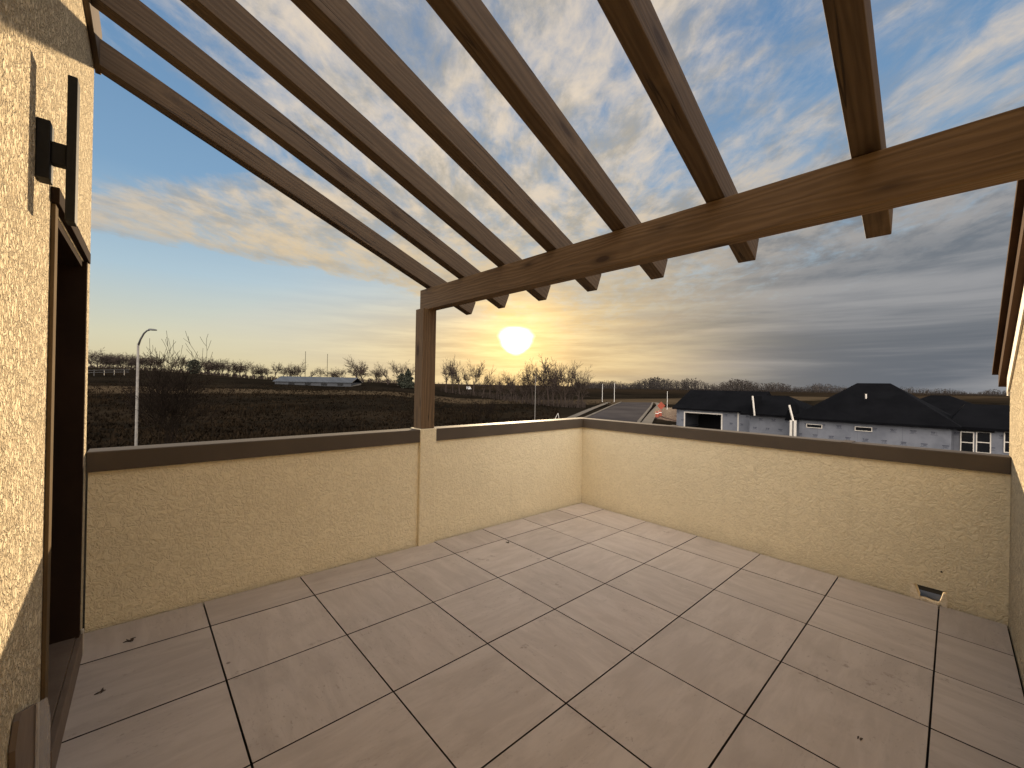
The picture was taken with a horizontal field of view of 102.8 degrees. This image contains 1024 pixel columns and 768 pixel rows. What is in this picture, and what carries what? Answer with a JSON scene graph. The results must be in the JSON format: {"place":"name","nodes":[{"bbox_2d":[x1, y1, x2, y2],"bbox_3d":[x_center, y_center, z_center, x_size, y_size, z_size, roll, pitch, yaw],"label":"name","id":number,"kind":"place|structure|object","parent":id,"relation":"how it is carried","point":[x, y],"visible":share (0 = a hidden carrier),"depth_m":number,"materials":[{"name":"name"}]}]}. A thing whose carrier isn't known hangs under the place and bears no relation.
{"place":"outdoors","nodes":[
{"label":"outdoors","id":0,"kind":"place"},
{"bbox_2d":[82,368,1009,629],"bbox_3d":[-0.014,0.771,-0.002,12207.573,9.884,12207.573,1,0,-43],"label":"ground","id":1,"kind":"structure","parent":0,"point":[674,396],"depth_m":99.19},
{"bbox_2d":[0,0,93,767],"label":"house wall","id":2,"kind":"structure","parent":1,"relation":"on","point":[45,254],"depth_m":1.34,"materials":[{"name":"paint"}]},
{"bbox_2d":[35,75,79,226],"bbox_3d":[-1.413,-0.735,1.273,0.084,0.453,0.067,1,0,-43],"label":"wall light","id":3,"kind":"object","parent":2,"relation":"attached to","point":[50,153],"visible":1,"depth_m":1.27,"materials":[{"name":"black metal"}]},
{"bbox_2d":[88,348,104,367],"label":"bare tree","id":4,"kind":"object","parent":1,"relation":"on","point":[92,354],"visible":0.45,"depth_m":199.71,"materials":[{"name":"brown plant"}]},
{"bbox_2d":[88,350,106,367],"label":"bare tree","id":5,"kind":"object","parent":1,"relation":"on","point":[96,358],"visible":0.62,"depth_m":204.83,"materials":[{"name":"brown plant"}]},
{"bbox_2d":[95,351,122,367],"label":"bare tree","id":6,"kind":"object","parent":1,"relation":"on","point":[106,359],"visible":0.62,"depth_m":200.34,"materials":[{"name":"brown plant"}]},
{"bbox_2d":[98,354,121,366],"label":"bare tree","id":7,"kind":"object","parent":1,"relation":"on","point":[107,365],"visible":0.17,"depth_m":218.85,"materials":[{"name":"brown plant"}]},
{"bbox_2d":[102,353,133,368],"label":"bare tree","id":8,"kind":"object","parent":1,"relation":"on","point":[117,360],"visible":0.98,"depth_m":198.08,"materials":[{"name":"brown plant"}]},
{"bbox_2d":[123,353,155,369],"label":"bare tree","id":9,"kind":"object","parent":1,"relation":"on","point":[142,360],"visible":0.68,"depth_m":198.10,"materials":[{"name":"brown plant"}]},
{"bbox_2d":[134,329,156,445],"bbox_3d":[-19.775,0.993,21.983,1.129,7.950,0.316,1,0,2],"label":"street lamp","id":10,"kind":"object","parent":1,"relation":"on","point":[137,397],"visible":0.7,"depth_m":21.96,"materials":[{"name":"grey metal"}]},
{"bbox_2d":[110,331,237,443],"bbox_3d":[-20.167,0.958,24.210,5.769,8.213,5.813,1,0,3],"label":"bare tree","id":11,"kind":"object","parent":1,"relation":"on","point":[167,408],"visible":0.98,"depth_m":24.10,"materials":[{"name":"brown plant"}]},
{"bbox_2d":[175,355,187,371],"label":"bare tree","id":12,"kind":"object","parent":1,"relation":"on","point":[182,358],"visible":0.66,"depth_m":209.39,"materials":[{"name":"brown plant"}]},
{"bbox_2d":[186,359,202,373],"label":"evergreen tree","id":13,"kind":"object","parent":1,"relation":"on","point":[193,363],"visible":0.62,"depth_m":189.07,"materials":[{"name":"green plant"}]},
{"bbox_2d":[198,356,212,374],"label":"bare tree","id":14,"kind":"object","parent":1,"relation":"on","point":[204,364],"visible":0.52,"depth_m":204.64,"materials":[{"name":"brown plant"}]},
{"bbox_2d":[200,359,215,373],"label":"bare tree","id":15,"kind":"object","parent":1,"relation":"on","point":[209,366],"visible":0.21,"depth_m":221.54,"materials":[{"name":"brown plant"}]},
{"bbox_2d":[208,358,230,374],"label":"bare tree","id":16,"kind":"object","parent":1,"relation":"on","point":[218,366],"visible":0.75,"depth_m":200.71,"materials":[{"name":"brown plant"}]},
{"bbox_2d":[224,360,245,376],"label":"bare tree","id":17,"kind":"object","parent":1,"relation":"on","point":[235,369],"visible":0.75,"depth_m":203.85,"materials":[{"name":"brown plant"}]},
{"bbox_2d":[229,359,248,377],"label":"bare tree","id":18,"kind":"object","parent":1,"relation":"on","point":[240,367],"visible":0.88,"depth_m":203.36,"materials":[{"name":"brown plant"}]},
{"bbox_2d":[239,361,260,378],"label":"bare tree","id":19,"kind":"object","parent":1,"relation":"on","point":[253,369],"visible":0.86,"depth_m":204.58,"materials":[{"name":"brown plant"}]},
{"bbox_2d":[88,365,414,382],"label":"undergrowth","id":20,"kind":"object","parent":1,"relation":"on","point":[379,380],"visible":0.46,"depth_m":214.83,"materials":[{"name":"brown plant"}]},
{"bbox_2d":[251,364,272,378],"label":"bare tree","id":21,"kind":"object","parent":1,"relation":"on","point":[261,372],"visible":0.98,"depth_m":206.28,"materials":[{"name":"brown plant"}]},
{"bbox_2d":[270,364,283,379],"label":"bare tree","id":22,"kind":"object","parent":1,"relation":"on","point":[276,369],"visible":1,"depth_m":205.05,"materials":[{"name":"brown plant"}]},
{"bbox_2d":[281,364,291,374],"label":"bare tree","id":23,"kind":"object","parent":1,"relation":"on","point":[284,372],"visible":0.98,"depth_m":207.27,"materials":[{"name":"brown plant"}]},
{"bbox_2d":[278,364,299,375],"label":"bare tree","id":24,"kind":"object","parent":1,"relation":"on","point":[292,372],"visible":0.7,"depth_m":223.82,"materials":[{"name":"brown plant"}]},
{"bbox_2d":[293,364,303,375],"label":"bare tree","id":25,"kind":"object","parent":1,"relation":"on","point":[298,370],"visible":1,"depth_m":203.28,"materials":[{"name":"brown plant"}]},
{"bbox_2d":[295,364,305,376],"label":"bare tree","id":26,"kind":"object","parent":1,"relation":"on","point":[300,371],"visible":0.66,"depth_m":209.27,"materials":[{"name":"brown plant"}]},
{"bbox_2d":[273,376,362,386],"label":"long building","id":27,"kind":"structure","parent":1,"relation":"on","point":[327,381],"depth_m":150.47,"materials":[{"name":"grey metal"}]},
{"bbox_2d":[315,368,326,376],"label":"bare tree","id":28,"kind":"object","parent":1,"relation":"on","point":[320,372],"visible":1,"depth_m":209.31,"materials":[{"name":"brown plant"}]},
{"bbox_2d":[322,369,342,376],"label":"bare tree","id":29,"kind":"object","parent":1,"relation":"on","point":[332,374],"visible":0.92,"depth_m":211.55,"materials":[{"name":"brown plant"}]},
{"bbox_2d":[85,417,582,632],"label":"parapet wall","id":30,"kind":"structure","parent":1,"relation":"on","point":[172,526],"depth_m":3.09,"materials":[{"name":"paint"}]},
{"bbox_2d":[83,0,1023,428],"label":"pergola","id":31,"kind":"object","parent":30,"relation":"on","point":[873,180],"visible":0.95,"depth_m":2.02,"materials":[{"name":"brown wood"}]},
{"bbox_2d":[86,369,610,457],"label":"grass","id":32,"kind":"structure","parent":1,"relation":"on","point":[145,434],"depth_m":54.57,"materials":[{"name":"plant"}]},
{"bbox_2d":[344,358,369,377],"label":"bare tree","id":33,"kind":"object","parent":1,"relation":"on","point":[361,371],"visible":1,"depth_m":169.85,"materials":[{"name":"brown plant"}]},
{"bbox_2d":[347,362,368,382],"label":"bare tree","id":34,"kind":"object","parent":1,"relation":"on","point":[359,372],"visible":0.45,"depth_m":176.93,"materials":[{"name":"brown plant"}]},
{"bbox_2d":[368,368,384,381],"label":"bare tree","id":35,"kind":"object","parent":1,"relation":"on","point":[376,374],"visible":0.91,"depth_m":189.60,"materials":[{"name":"brown plant"}]},
{"bbox_2d":[374,363,388,384],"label":"bare tree","id":36,"kind":"object","parent":1,"relation":"on","point":[384,374],"visible":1,"depth_m":171.97,"materials":[{"name":"brown plant"}]},
{"bbox_2d":[264,378,520,385],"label":"treeline","id":37,"kind":"object","parent":1,"relation":"on","point":[451,384],"visible":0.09,"depth_m":481.87,"materials":[{"name":"brown plant"}]},
{"bbox_2d":[388,361,410,385],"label":"bare tree","id":38,"kind":"object","parent":1,"relation":"on","point":[397,372],"visible":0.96,"depth_m":168.78,"materials":[{"name":"brown plant"}]},
{"bbox_2d":[396,373,406,386],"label":"evergreen tree","id":39,"kind":"object","parent":1,"relation":"on","point":[399,377],"visible":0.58,"depth_m":163.25,"materials":[{"name":"green plant"}]},
{"bbox_2d":[392,402,413,428],"bbox_3d":[-6.554,3.156,27.050,3.410,4.374,1.957,1,0,40],"label":"sapling","id":40,"kind":"object","parent":1,"relation":"on","point":[402,417],"visible":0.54,"depth_m":27.10,"materials":[{"name":"brown plant"}]},
{"bbox_2d":[400,369,414,387],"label":"evergreen tree","id":41,"kind":"object","parent":1,"relation":"on","point":[407,378],"visible":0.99,"depth_m":159.13,"materials":[{"name":"green plant"}]},
{"bbox_2d":[404,364,414,386],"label":"bare tree","id":42,"kind":"object","parent":1,"relation":"on","point":[410,370],"visible":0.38,"depth_m":174.49,"materials":[{"name":"brown plant"}]},
{"bbox_2d":[440,357,454,391],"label":"bare tree","id":43,"kind":"object","parent":1,"relation":"on","point":[449,369],"visible":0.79,"depth_m":169.13,"materials":[{"name":"brown plant"}]},
{"bbox_2d":[440,365,461,392],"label":"bare tree","id":44,"kind":"object","parent":1,"relation":"on","point":[452,380],"visible":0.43,"depth_m":171.85,"materials":[{"name":"brown plant"}]},
{"bbox_2d":[448,360,463,393],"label":"bare tree","id":45,"kind":"object","parent":1,"relation":"on","point":[455,376],"visible":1,"depth_m":166.27,"materials":[{"name":"brown plant"}]},
{"bbox_2d":[460,368,471,393],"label":"bare tree","id":46,"kind":"object","parent":1,"relation":"on","point":[465,377],"visible":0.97,"depth_m":171.84,"materials":[{"name":"brown plant"}]},
{"bbox_2d":[466,359,485,394],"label":"bare tree","id":47,"kind":"object","parent":1,"relation":"on","point":[479,373],"visible":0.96,"depth_m":164.90,"materials":[{"name":"brown plant"}]},
{"bbox_2d":[460,376,498,423],"bbox_3d":[-2.936,2.133,40.618,4.967,6.471,4.030,1,0,-35],"label":"bare tree","id":48,"kind":"object","parent":1,"relation":"on","point":[489,406],"visible":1,"depth_m":40.35,"materials":[{"name":"brown plant"}]},
{"bbox_2d":[482,368,494,397],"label":"bare tree","id":49,"kind":"object","parent":1,"relation":"on","point":[487,380],"visible":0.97,"depth_m":149.69,"materials":[{"name":"brown plant"}]},
{"bbox_2d":[485,376,494,396],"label":"bare tree","id":50,"kind":"object","parent":1,"relation":"on","point":[492,382],"visible":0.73,"depth_m":155.03,"materials":[{"name":"brown plant"}]},
{"bbox_2d":[491,377,501,394],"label":"bare tree","id":51,"kind":"object","parent":1,"relation":"on","point":[495,384],"visible":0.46,"depth_m":150.58,"materials":[{"name":"brown plant"}]},
{"bbox_2d":[497,373,505,399],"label":"bare tree","id":52,"kind":"object","parent":1,"relation":"on","point":[500,387],"visible":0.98,"depth_m":139.29,"materials":[{"name":"brown plant"}]},
{"bbox_2d":[502,370,518,400],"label":"bare tree","id":53,"kind":"object","parent":1,"relation":"on","point":[507,382],"visible":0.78,"depth_m":134.40,"materials":[{"name":"brown plant"}]},
{"bbox_2d":[505,374,517,401],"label":"bare tree","id":54,"kind":"object","parent":1,"relation":"on","point":[513,386],"visible":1,"depth_m":124.87,"materials":[{"name":"brown plant"}]},
{"bbox_2d":[440,387,585,408],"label":"undergrowth","id":55,"kind":"object","parent":1,"relation":"on","point":[543,397],"visible":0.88,"depth_m":116.01,"materials":[{"name":"brown plant"}]},
{"bbox_2d":[514,375,529,402],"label":"bare tree","id":56,"kind":"object","parent":1,"relation":"on","point":[524,387],"visible":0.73,"depth_m":119.35,"materials":[{"name":"brown plant"}]},
{"bbox_2d":[520,379,532,396],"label":"bare tree","id":57,"kind":"object","parent":1,"relation":"on","point":[524,389],"visible":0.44,"depth_m":131.81,"materials":[{"name":"brown plant"}]},
{"bbox_2d":[520,357,537,403],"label":"bare tree","id":58,"kind":"object","parent":1,"relation":"on","point":[528,379],"visible":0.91,"depth_m":115.66,"materials":[{"name":"brown plant"}]},
{"bbox_2d":[526,375,535,403],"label":"bare tree","id":59,"kind":"object","parent":1,"relation":"on","point":[529,390],"visible":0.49,"depth_m":118.23,"materials":[{"name":"brown plant"}]},
{"bbox_2d":[534,376,535,419],"bbox_3d":[2.949,2.244,51.995,0.203,6.584,0.203,1,0,-20],"label":"marker pole","id":60,"kind":"object","parent":1,"relation":"on","point":[535,391],"visible":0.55,"depth_m":51.96,"materials":[{"name":"grey metal"}]},
{"bbox_2d":[531,369,543,404],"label":"bare tree","id":61,"kind":"object","parent":1,"relation":"on","point":[538,387],"visible":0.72,"depth_m":112.86,"materials":[{"name":"brown plant"}]},
{"bbox_2d":[534,370,553,404],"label":"bare tree","id":62,"kind":"object","parent":1,"relation":"on","point":[543,386],"visible":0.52,"depth_m":112.19,"materials":[{"name":"brown plant"}]},
{"bbox_2d":[534,356,556,405],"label":"bare tree","id":63,"kind":"object","parent":1,"relation":"on","point":[543,376],"visible":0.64,"depth_m":108.05,"materials":[{"name":"brown plant"}]},
{"bbox_2d":[542,365,558,404],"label":"bare tree","id":64,"kind":"object","parent":1,"relation":"on","point":[551,383],"visible":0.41,"depth_m":106.33,"materials":[{"name":"brown plant"}]},
{"bbox_2d":[540,360,566,405],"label":"bare tree","id":65,"kind":"object","parent":1,"relation":"on","point":[552,382],"visible":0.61,"depth_m":106.07,"materials":[{"name":"brown plant"}]},
{"bbox_2d":[551,370,565,406],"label":"bare tree","id":66,"kind":"object","parent":1,"relation":"on","point":[556,386],"visible":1,"depth_m":103.26,"materials":[{"name":"brown plant"}]},
{"bbox_2d":[550,361,580,406],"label":"bare tree","id":67,"kind":"object","parent":1,"relation":"on","point":[565,378],"visible":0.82,"depth_m":104.27,"materials":[{"name":"brown plant"}]},
{"bbox_2d":[563,381,574,405],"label":"bare tree","id":68,"kind":"object","parent":1,"relation":"on","point":[568,393],"visible":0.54,"depth_m":111.86,"materials":[{"name":"brown plant"}]},
{"bbox_2d":[570,377,582,406],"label":"bare tree","id":69,"kind":"object","parent":1,"relation":"on","point":[574,391],"visible":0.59,"depth_m":105.12,"materials":[{"name":"brown plant"}]},
{"bbox_2d":[565,366,590,407],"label":"bare tree","id":70,"kind":"object","parent":1,"relation":"on","point":[577,381],"visible":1,"depth_m":101.15,"materials":[{"name":"brown plant"}]},
{"bbox_2d":[571,373,594,404],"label":"bare tree","id":71,"kind":"object","parent":1,"relation":"on","point":[587,385],"visible":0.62,"depth_m":106.08,"materials":[{"name":"brown plant"}]},
{"bbox_2d":[672,390,771,431],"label":"garage house","id":72,"kind":"structure","parent":1,"relation":"on","point":[716,409],"depth_m":50.48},
{"bbox_2d":[574,376,1006,395],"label":"treeline","id":73,"kind":"object","parent":1,"relation":"on","point":[654,383],"visible":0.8,"depth_m":353.88,"materials":[{"name":"brown plant"}]},
{"bbox_2d":[581,417,1010,628],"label":"parapet wall","id":74,"kind":"structure","parent":1,"relation":"on","point":[903,520],"depth_m":3.54,"materials":[{"name":"paint"}]},
{"bbox_2d":[740,383,1009,454],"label":"long house","id":75,"kind":"structure","parent":1,"relation":"on","point":[886,413],"depth_m":33.91,"materials":[{"name":"grey"}]},
{"bbox_2d":[806,424,821,428],"bbox_3d":[26.932,3.750,36.432,0.070,0.342,1.167,1,0,-43],"label":"window","id":76,"kind":"structure","parent":75,"relation":"in","point":[807,425],"depth_m":36.43,"materials":[{"name":"black glass"}]},
{"bbox_2d":[855,426,871,431],"bbox_3d":[29.205,3.742,33.971,0.070,0.370,1.110,1,0,-43],"label":"window","id":77,"kind":"structure","parent":75,"relation":"in","point":[868,429],"depth_m":33.97,"materials":[{"name":"black glass"}]},
{"bbox_2d":[960,431,973,451],"bbox_3d":[34.294,4.405,30.803,0.070,1.610,0.705,1,0,-43],"label":"window","id":78,"kind":"structure","parent":75,"relation":"in","point":[966,438],"depth_m":30.80,"materials":[{"name":"black glass"}]},
{"bbox_2d":[976,432,990,452],"bbox_3d":[34.843,4.323,30.210,0.070,1.580,0.741,1,0,-43],"label":"window","id":79,"kind":"structure","parent":75,"relation":"in","point":[983,439],"depth_m":30.21,"materials":[{"name":"black glass"}]},
{"bbox_2d":[1004,432,1008,452],"bbox_3d":[35.711,4.185,29.274,0.070,1.529,0.637,1,0,-43],"label":"window","id":80,"kind":"structure","parent":75,"relation":"in","point":[1006,434],"depth_m":29.42,"materials":[{"name":"black glass"}]},
{"bbox_2d":[921,395,971,414],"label":"roof","id":81,"kind":"structure","parent":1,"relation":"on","point":[950,405],"depth_m":44.18,"materials":[{"name":"black"}]},
{"bbox_2d":[992,179,1023,689],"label":"gable wall","id":82,"kind":"structure","parent":1,"relation":"on","point":[1008,365],"depth_m":2.50,"materials":[{"name":"paint"}]},
{"bbox_2d":[84,606,1023,767],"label":"floor bed","id":83,"kind":"object","parent":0,"point":[928,744],"depth_m":2.16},
{"bbox_2d":[56,503,1023,767],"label":"terrace floor","id":84,"kind":"structure","parent":83,"relation":"on","point":[580,635],"depth_m":2.20,"materials":[{"name":"tile"}]},
{"bbox_2d":[88,0,1023,393],"label":"sky","id":85,"kind":"structure","parent":0,"point":[184,237],"materials":[{"name":"blue"}]},
{"bbox_2d":[567,402,608,417],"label":"pavement","id":86,"kind":"structure","parent":0,"point":[581,412],"depth_m":83.65,"materials":[{"name":"concrete"}]},
{"bbox_2d":[587,402,651,421],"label":"road","id":87,"kind":"structure","parent":0,"point":[629,411],"depth_m":83.82,"materials":[{"name":"grey asphalt"}]},
{"bbox_2d":[583,402,620,417],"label":"kerb","id":88,"kind":"structure","parent":87,"relation":"on","point":[600,410],"depth_m":83.44,"materials":[{"name":"concrete"}]},
{"bbox_2d":[637,402,652,421],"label":"kerb","id":89,"kind":"structure","parent":87,"relation":"on","point":[643,415],"depth_m":76.37,"materials":[{"name":"concrete"}]},
{"bbox_2d":[641,402,658,423],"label":"pavement","id":90,"kind":"structure","parent":0,"point":[649,417],"depth_m":70.44,"materials":[{"name":"concrete"}]},
{"bbox_2d":[653,407,676,421],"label":"dirt ground","id":91,"kind":"structure","parent":0,"point":[669,414],"depth_m":76.68,"materials":[{"name":"brown soil"}]},
{"bbox_2d":[657,402,664,408],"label":"warning sign","id":92,"kind":"object","parent":91,"relation":"on","point":[660,405],"visible":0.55,"depth_m":77.96,"materials":[{"name":"plastic"}]}
]}

